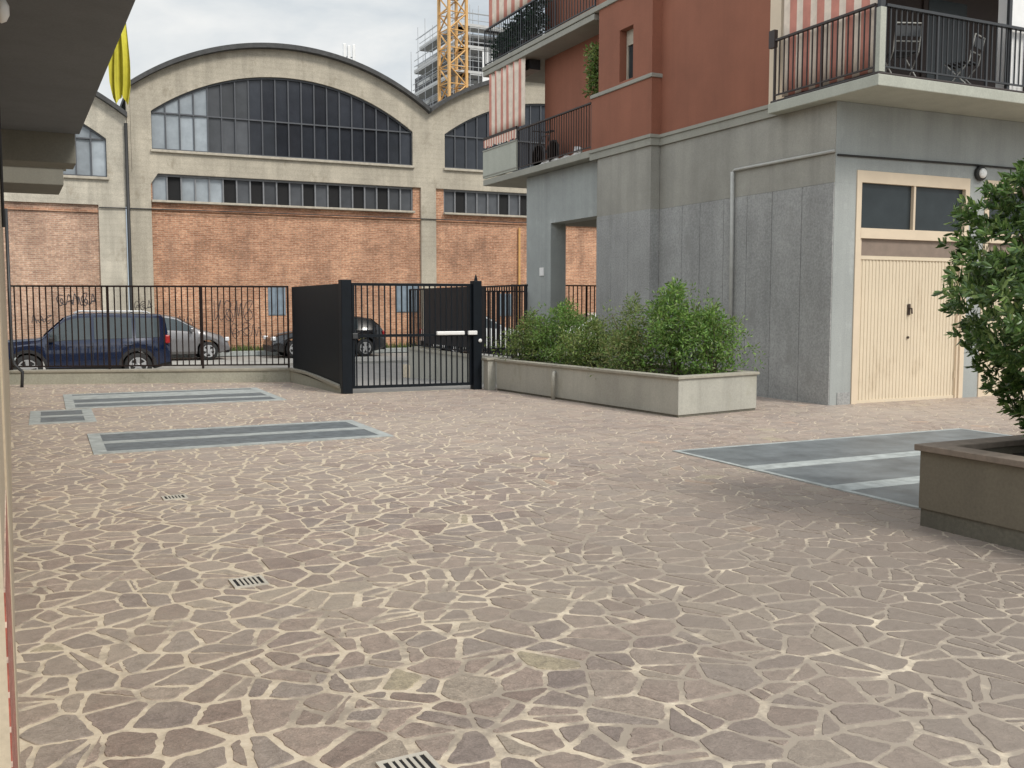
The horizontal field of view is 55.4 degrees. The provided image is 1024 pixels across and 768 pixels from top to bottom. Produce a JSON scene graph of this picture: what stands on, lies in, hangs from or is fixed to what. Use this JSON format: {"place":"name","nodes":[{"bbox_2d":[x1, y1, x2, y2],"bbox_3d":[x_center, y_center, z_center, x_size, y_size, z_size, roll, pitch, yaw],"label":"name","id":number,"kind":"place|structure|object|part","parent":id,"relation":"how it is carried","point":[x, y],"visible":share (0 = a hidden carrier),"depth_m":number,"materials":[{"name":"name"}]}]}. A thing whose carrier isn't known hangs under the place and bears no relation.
{"place":"outdoors","nodes":[
{"label":"outdoors","id":0,"kind":"place"},
{"bbox_2d":[0,0,134,767],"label":"plaster building","id":1,"kind":"structure","parent":0,"point":[55,57],"depth_m":9.31,"materials":[{"name":"grey paint"}]},
{"bbox_2d":[108,24,130,103],"bbox_3d":[-4.282,-3.622,10.649,0.236,1.120,0.090,0,5,1],"label":"hanging cloth","id":2,"kind":"object","parent":1,"relation":"hanging from","point":[119,74],"visible":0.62,"depth_m":10.67,"materials":[{"name":"yellow fabric"}]},
{"bbox_2d":[43,351,523,368],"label":"pavement","id":3,"kind":"structure","parent":0,"point":[263,360],"depth_m":32.48,"materials":[{"name":"concrete"}]},
{"bbox_2d":[139,314,229,359],"bbox_3d":[-11.676,-1.579,32.729,4.074,1.548,2.100,-2,5,-25],"label":"parked minivan","id":4,"kind":"object","parent":3,"relation":"on","point":[191,336],"visible":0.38,"depth_m":32.31,"materials":[{"name":"grey paint"}]},
{"bbox_3d":[-10.977,-1.957,32.171,0.910,0.469,0.128,-2,5,-25],"label":"window","id":5,"kind":"part","parent":4,"relation":"part of","materials":[{"name":"grey glass"}]},
{"bbox_2d":[15,346,567,358],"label":"kerb","id":6,"kind":"structure","parent":3,"relation":"on","point":[251,353],"depth_m":35.18,"materials":[{"name":"grey concrete"}]},
{"bbox_2d":[263,316,383,357],"bbox_3d":[-6.743,-1.742,35.087,4.124,1.488,2.110,-2,5,-25],"label":"parked hatchback","id":7,"kind":"object","parent":3,"relation":"on","point":[281,344],"visible":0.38,"depth_m":34.81,"materials":[{"name":"black paint"}]},
{"bbox_2d":[421,316,518,351],"bbox_3d":[-1.369,-1.951,37.631,4.124,1.488,2.110,-2,5,-25],"label":"parked hatchback","id":8,"kind":"object","parent":3,"relation":"on","point":[486,337],"visible":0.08,"depth_m":37.03,"materials":[{"name":"black paint"}]},
{"bbox_2d":[218,362,406,378],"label":"road","id":9,"kind":"structure","parent":0,"point":[382,370],"depth_m":29.15,"materials":[{"name":"grey asphalt"}]},
{"bbox_2d":[8,310,170,369],"bbox_3d":[-11.260,-1.030,25.536,4.264,1.782,2.150,-2,5,-25],"label":"parked suv","id":10,"kind":"object","parent":9,"relation":"on","point":[100,340],"visible":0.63,"depth_m":24.95,"materials":[{"name":"blue paint"}]},
{"bbox_3d":[-11.161,-1.373,24.647,0.960,0.596,0.114,-2,5,-25],"label":"window","id":11,"kind":"part","parent":10,"relation":"part of","materials":[{"name":"grey glass"}]},
{"bbox_3d":[-10.251,-1.437,25.081,0.900,0.556,0.108,-2,5,-25],"label":"window","id":12,"kind":"part","parent":10,"relation":"part of","materials":[{"name":"grey glass"}]},
{"bbox_3d":[-9.498,-1.470,25.442,0.596,0.519,0.118,-3,5,-28],"label":"window","id":13,"kind":"part","parent":10,"relation":"part of","materials":[{"name":"grey glass"}]},
{"bbox_2d":[98,0,544,309],"label":"sky","id":14,"kind":"structure","parent":0,"point":[384,34],"materials":[{"name":"white"}]},
{"bbox_2d":[129,312,583,357],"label":"ground","id":15,"kind":"structure","parent":0,"point":[277,355],"depth_m":39.93,"materials":[{"name":"grey asphalt"}]},
{"bbox_2d":[9,367,290,384],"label":"wall","id":16,"kind":"structure","parent":15,"relation":"on","point":[132,376],"depth_m":19.72,"materials":[{"name":"concrete"}]},
{"bbox_2d":[7,285,289,369],"bbox_3d":[-7.293,-1.147,19.756,5.451,1.688,0.040,-1,5,-7],"label":"railing fence","id":17,"kind":"object","parent":16,"relation":"on","point":[109,365],"visible":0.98,"depth_m":19.73,"materials":[{"name":"metal"}]},
{"bbox_2d":[289,284,340,392],"bbox_3d":[-3.714,-0.668,18.768,0.285,2.465,3.046,-3,5,-30],"label":"gate side screen","id":18,"kind":"object","parent":15,"relation":"on","point":[315,322],"visible":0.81,"depth_m":18.66,"materials":[{"name":"metal"}]},
{"bbox_2d":[437,0,467,101],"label":"tower crane","id":19,"kind":"object","parent":15,"relation":"on","point":[453,72],"visible":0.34,"depth_m":70.08,"materials":[{"name":"paint"}]},
{"bbox_2d":[408,346,505,383],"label":"rounded low wall","id":20,"kind":"structure","parent":15,"relation":"on","point":[437,364],"depth_m":23.45,"materials":[{"name":"concrete"}]},
{"bbox_2d":[409,284,527,357],"bbox_3d":[-1.187,-1.461,22.368,0.045,1.518,6.880,-2,5,-25],"label":"dark fence screen","id":21,"kind":"object","parent":20,"relation":"on","point":[454,315],"visible":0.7,"depth_m":22.29,"materials":[{"name":"black metal"}]},
{"bbox_2d":[411,4,543,105],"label":"scaffolded building","id":22,"kind":"structure","parent":15,"relation":"on","point":[426,86],"depth_m":81.62,"materials":[{"name":"concrete"}]},
{"bbox_2d":[353,377,496,392],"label":"driveway","id":23,"kind":"structure","parent":0,"point":[376,390],"depth_m":19.68,"materials":[{"name":"grey concrete"}]},
{"bbox_2d":[10,364,1023,767],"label":"courtyard paving","id":24,"kind":"structure","parent":0,"point":[478,578],"depth_m":5.35,"materials":[{"name":"stone"}]},
{"bbox_2d":[29,409,96,424],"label":"floor panel","id":25,"kind":"structure","parent":24,"relation":"on","point":[61,416],"depth_m":13.81,"materials":[{"name":"grey stone"}]},
{"bbox_2d":[63,387,285,409],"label":"floor panel","id":26,"kind":"structure","parent":24,"relation":"on","point":[126,399],"depth_m":16.47,"materials":[{"name":"grey stone"}]},
{"bbox_2d":[161,494,187,500],"bbox_3d":[-2.791,0.953,8.069,0.190,0.042,0.170,-2,5,-27],"label":"drain grate","id":27,"kind":"object","parent":24,"relation":"on","point":[175,497],"visible":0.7,"depth_m":8.04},
{"bbox_2d":[87,420,393,454],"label":"floor panel","id":28,"kind":"structure","parent":24,"relation":"on","point":[154,440],"depth_m":11.75,"materials":[{"name":"grey stone"}]},
{"bbox_2d":[228,575,268,588],"bbox_3d":[-1.517,1.154,5.616,0.190,0.042,0.190,-2,5,-27],"label":"drain grate","id":29,"kind":"object","parent":24,"relation":"on","point":[248,581],"visible":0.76,"depth_m":5.60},
{"bbox_2d":[375,751,441,767],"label":"drain grate","id":30,"kind":"object","parent":24,"relation":"on","point":[424,759],"visible":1,"depth_m":3.40,"materials":[{"name":"white metal"}]},
{"bbox_2d":[338,274,481,393],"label":"swing gate","id":31,"kind":"structure","parent":24,"relation":"on","point":[348,334],"depth_m":17.80,"materials":[{"name":"black metal"}]},
{"bbox_2d":[444,291,523,357],"bbox_3d":[-0.705,-1.434,24.602,2.360,1.838,0.040,-2,5,-25],"label":"portico fence","id":32,"kind":"object","parent":24,"relation":"on","point":[498,319],"visible":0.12,"depth_m":24.80,"materials":[{"name":"metal"}]},
{"bbox_2d":[482,357,502,389],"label":"gate pier","id":33,"kind":"structure","parent":24,"relation":"on","point":[489,373],"depth_m":18.15,"materials":[{"name":"concrete"}]},
{"bbox_2d":[511,284,595,357],"bbox_3d":[2.187,-1.793,28.068,4.880,2.088,0.040,-2,5,-25],"label":"passage fence","id":34,"kind":"object","parent":24,"relation":"on","point":[586,305],"visible":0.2,"depth_m":27.88,"materials":[{"name":"metal"}]},
{"bbox_2d":[495,357,759,417],"bbox_3d":[1.698,-0.028,16.346,1.797,0.585,5.256,-3,5,-31],"label":"long planter","id":35,"kind":"object","parent":24,"relation":"on","point":[679,395],"visible":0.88,"depth_m":14.68,"materials":[{"name":"concrete"}]},
{"bbox_2d":[484,306,562,363],"bbox_3d":[0.405,-0.851,18.108,1.526,1.206,1.640,-2,5,-25],"label":"shrub","id":36,"kind":"object","parent":35,"relation":"in","point":[524,328],"visible":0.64,"depth_m":17.96,"materials":[{"name":"green plant"}]},
{"bbox_2d":[522,298,602,365],"bbox_3d":[1.002,-0.893,17.547,1.639,1.364,1.880,0,5,0],"label":"shrub","id":37,"kind":"object","parent":35,"relation":"in","point":[563,317],"visible":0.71,"depth_m":17.38,"materials":[{"name":"green plant"}]},
{"bbox_2d":[548,313,644,367],"bbox_3d":[1.460,-0.687,16.746,1.665,1.089,1.825,0,5,5],"label":"shrub","id":38,"kind":"object","parent":35,"relation":"in","point":[581,352],"visible":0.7,"depth_m":16.55,"materials":[{"name":"green plant"}]},
{"bbox_2d":[581,291,669,371],"bbox_3d":[1.982,-0.813,16.044,1.618,1.457,1.555,-2,5,-25],"label":"shrub","id":39,"kind":"object","parent":35,"relation":"in","point":[635,307],"visible":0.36,"depth_m":16.08,"materials":[{"name":"green plant"}]},
{"bbox_2d":[582,320,689,376],"bbox_3d":[1.838,-0.512,15.367,1.768,1.003,1.426,2,5,19],"label":"shrub","id":40,"kind":"object","parent":35,"relation":"in","point":[619,341],"visible":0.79,"depth_m":15.41,"materials":[{"name":"green plant"}]},
{"bbox_2d":[615,274,728,374],"bbox_3d":[2.546,-0.843,15.307,1.702,1.791,1.888,-2,5,-25],"label":"shrub","id":41,"kind":"object","parent":35,"relation":"in","point":[666,311],"visible":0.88,"depth_m":15.14,"materials":[{"name":"green plant"}]},
{"bbox_2d":[669,300,766,374],"bbox_3d":[3.063,-0.628,14.982,1.565,1.337,1.348,-2,5,-25],"label":"shrub","id":42,"kind":"object","parent":35,"relation":"in","point":[718,329],"visible":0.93,"depth_m":14.77,"materials":[{"name":"green plant"}]},
{"bbox_2d":[672,428,1012,509],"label":"floor panel","id":43,"kind":"structure","parent":24,"relation":"on","point":[884,467],"depth_m":10.01,"materials":[{"name":"stone"}]},
{"bbox_2d":[914,435,1023,550],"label":"planter","id":44,"kind":"object","parent":24,"relation":"on","point":[972,488],"visible":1,"depth_m":6.68,"materials":[{"name":"beige concrete"}]},
{"bbox_2d":[931,158,1023,439],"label":"leafy tree","id":45,"kind":"object","parent":44,"relation":"in","point":[985,278],"visible":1,"depth_m":6.76,"materials":[{"name":"green plant"}]},
{"bbox_2d":[567,312,595,332],"bbox_3d":[3.366,-2.166,39.891,4.074,1.548,2.100,-2,5,-25],"label":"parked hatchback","id":46,"kind":"object","parent":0,"point":[588,317],"visible":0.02,"depth_m":39.40,"materials":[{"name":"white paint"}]},
{"bbox_2d":[482,0,1023,404],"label":"apartment building","id":47,"kind":"structure","parent":0,"point":[791,180],"depth_m":16.65,"materials":[{"name":"grey concrete"}]},
{"bbox_2d":[488,33,508,58],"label":"balcony plant","id":48,"kind":"object","parent":47,"relation":"on","point":[497,45],"visible":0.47,"depth_m":25.68,"materials":[{"name":"green plant"}]},
{"bbox_2d":[498,21,524,50],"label":"balcony plant","id":49,"kind":"object","parent":47,"relation":"on","point":[511,45],"visible":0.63,"depth_m":25.01,"materials":[{"name":"green plant"}]},
{"bbox_2d":[510,7,538,44],"bbox_3d":[0.346,-8.903,24.449,0.645,1.052,0.994,-2,5,-25],"label":"balcony plant","id":50,"kind":"object","parent":47,"relation":"on","point":[527,32],"visible":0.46,"depth_m":24.36,"materials":[{"name":"green plant"}]},
{"bbox_2d":[522,0,551,40],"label":"balcony plant","id":51,"kind":"object","parent":47,"relation":"on","point":[528,17],"visible":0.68,"depth_m":23.82,"materials":[{"name":"green plant"}]},
{"bbox_2d":[533,130,558,165],"bbox_3d":[0.820,-5.789,23.974,0.440,0.902,1.400,-2,5,-25],"label":"balcony bicycle","id":52,"kind":"object","parent":47,"relation":"on","point":[542,158],"visible":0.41,"depth_m":24.09,"materials":[{"name":"metal"}]},
{"bbox_2d":[541,146,581,163],"bbox_3d":[1.137,-5.338,22.773,0.148,0.190,2.000,-2,5,-25],"label":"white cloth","id":53,"kind":"object","parent":47,"relation":"on","point":[578,152],"visible":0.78,"depth_m":22.40,"materials":[{"name":"white fabric"}]},
{"bbox_2d":[581,41,598,97],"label":"climbing plant","id":54,"kind":"object","parent":47,"relation":"on","point":[592,76],"visible":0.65,"depth_m":21.40,"materials":[{"name":"green plant"}]},
{"bbox_2d":[626,29,632,79],"bbox_3d":[2.506,-6.753,20.022,0.040,1.050,0.520,-2,5,-25],"label":"window frame","id":55,"kind":"structure","parent":47,"relation":"in","point":[629,63],"depth_m":20.16,"materials":[{"name":"wood"}]},
{"bbox_2d":[803,77,853,91],"bbox_3d":[5.395,-5.847,16.559,1.100,2.250,0.048,-2,5,-25],"label":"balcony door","id":56,"kind":"structure","parent":47,"relation":"in","point":[852,77],"depth_m":16.61,"materials":[{"name":"wood"}]},
{"bbox_2d":[886,22,921,75],"bbox_3d":[5.907,-4.985,14.835,0.422,0.866,0.498,0,5,-5],"label":"folding chair","id":57,"kind":"object","parent":47,"relation":"on","point":[903,34],"visible":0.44,"depth_m":14.63,"materials":[{"name":"grey metal"}]},
{"bbox_2d":[850,170,970,403],"bbox_3d":[6.525,-1.564,16.048,2.520,3.695,0.194,-2,5,-25],"label":"garage door","id":58,"kind":"structure","parent":47,"relation":"in","point":[902,351],"depth_m":15.98,"materials":[{"name":"beige paint"}]},
{"bbox_2d":[920,0,970,83],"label":"balcony door","id":59,"kind":"structure","parent":47,"relation":"in","point":[953,7],"depth_m":17.68,"materials":[{"name":"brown wood"}]},
{"bbox_2d":[945,33,984,83],"bbox_3d":[7.163,-5.038,15.487,0.498,0.866,0.422,5,7,44],"label":"folding chair","id":60,"kind":"object","parent":47,"relation":"on","point":[969,60],"visible":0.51,"depth_m":15.41,"materials":[{"name":"grey metal"}]},
{"bbox_2d":[977,180,1023,396],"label":"garage door","id":61,"kind":"structure","parent":47,"relation":"in","point":[980,393],"depth_m":16.86,"materials":[{"name":"beige paint"}]},
{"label":"verge","id":62,"kind":"structure","parent":0,"visible":0},
{"bbox_2d":[3,91,128,338],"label":"old factory","id":63,"kind":"structure","parent":62,"relation":"on","point":[72,233],"depth_m":34.11,"materials":[{"name":"concrete"}]},
{"bbox_2d":[63,124,106,176],"bbox_3d":[-18.761,-8.586,32.246,9.914,2.966,0.103,-2,5,-25],"label":"arched window","id":64,"kind":"structure","parent":63,"relation":"in","point":[91,160],"depth_m":34.20,"materials":[{"name":"glass"}]},
{"bbox_2d":[231,340,415,350],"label":"grass","id":65,"kind":"structure","parent":62,"relation":"on","point":[245,348],"depth_m":36.32,"materials":[{"name":"green plant"}]},
{"bbox_2d":[99,43,596,348],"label":"factory hall","id":66,"kind":"structure","parent":62,"relation":"on","point":[267,164],"depth_m":37.43,"materials":[{"name":"concrete"}]},
{"bbox_2d":[151,78,411,165],"bbox_3d":[-8.489,-10.063,37.040,9.914,2.966,0.100,-2,5,-25],"label":"arched window","id":67,"kind":"structure","parent":66,"relation":"in","point":[273,117],"depth_m":36.92,"materials":[{"name":"glass"}]},
{"bbox_2d":[152,174,412,210],"bbox_3d":[-8.504,-7.276,37.300,9.920,0.950,0.094,-2,5,-25],"label":"strip window","id":68,"kind":"structure","parent":66,"relation":"in","point":[164,186],"depth_m":37.15,"materials":[{"name":"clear glass"}]},
{"bbox_2d":[343,43,354,60],"bbox_3d":[-6.550,-12.949,39.239,0.500,1.400,0.125,-2,5,-25],"label":"roof antenna","id":69,"kind":"object","parent":66,"relation":"on","point":[349,56],"visible":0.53,"depth_m":39.15,"materials":[{"name":"white plastic"}]},
{"bbox_2d":[444,189,526,215],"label":"strip window","id":70,"kind":"structure","parent":66,"relation":"in","point":[455,201],"depth_m":40.82,"materials":[{"name":"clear glass"}]},
{"bbox_2d":[445,104,544,171],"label":"arched window","id":71,"kind":"structure","parent":66,"relation":"in","point":[464,143],"depth_m":40.43,"materials":[{"name":"glass"}]}
]}

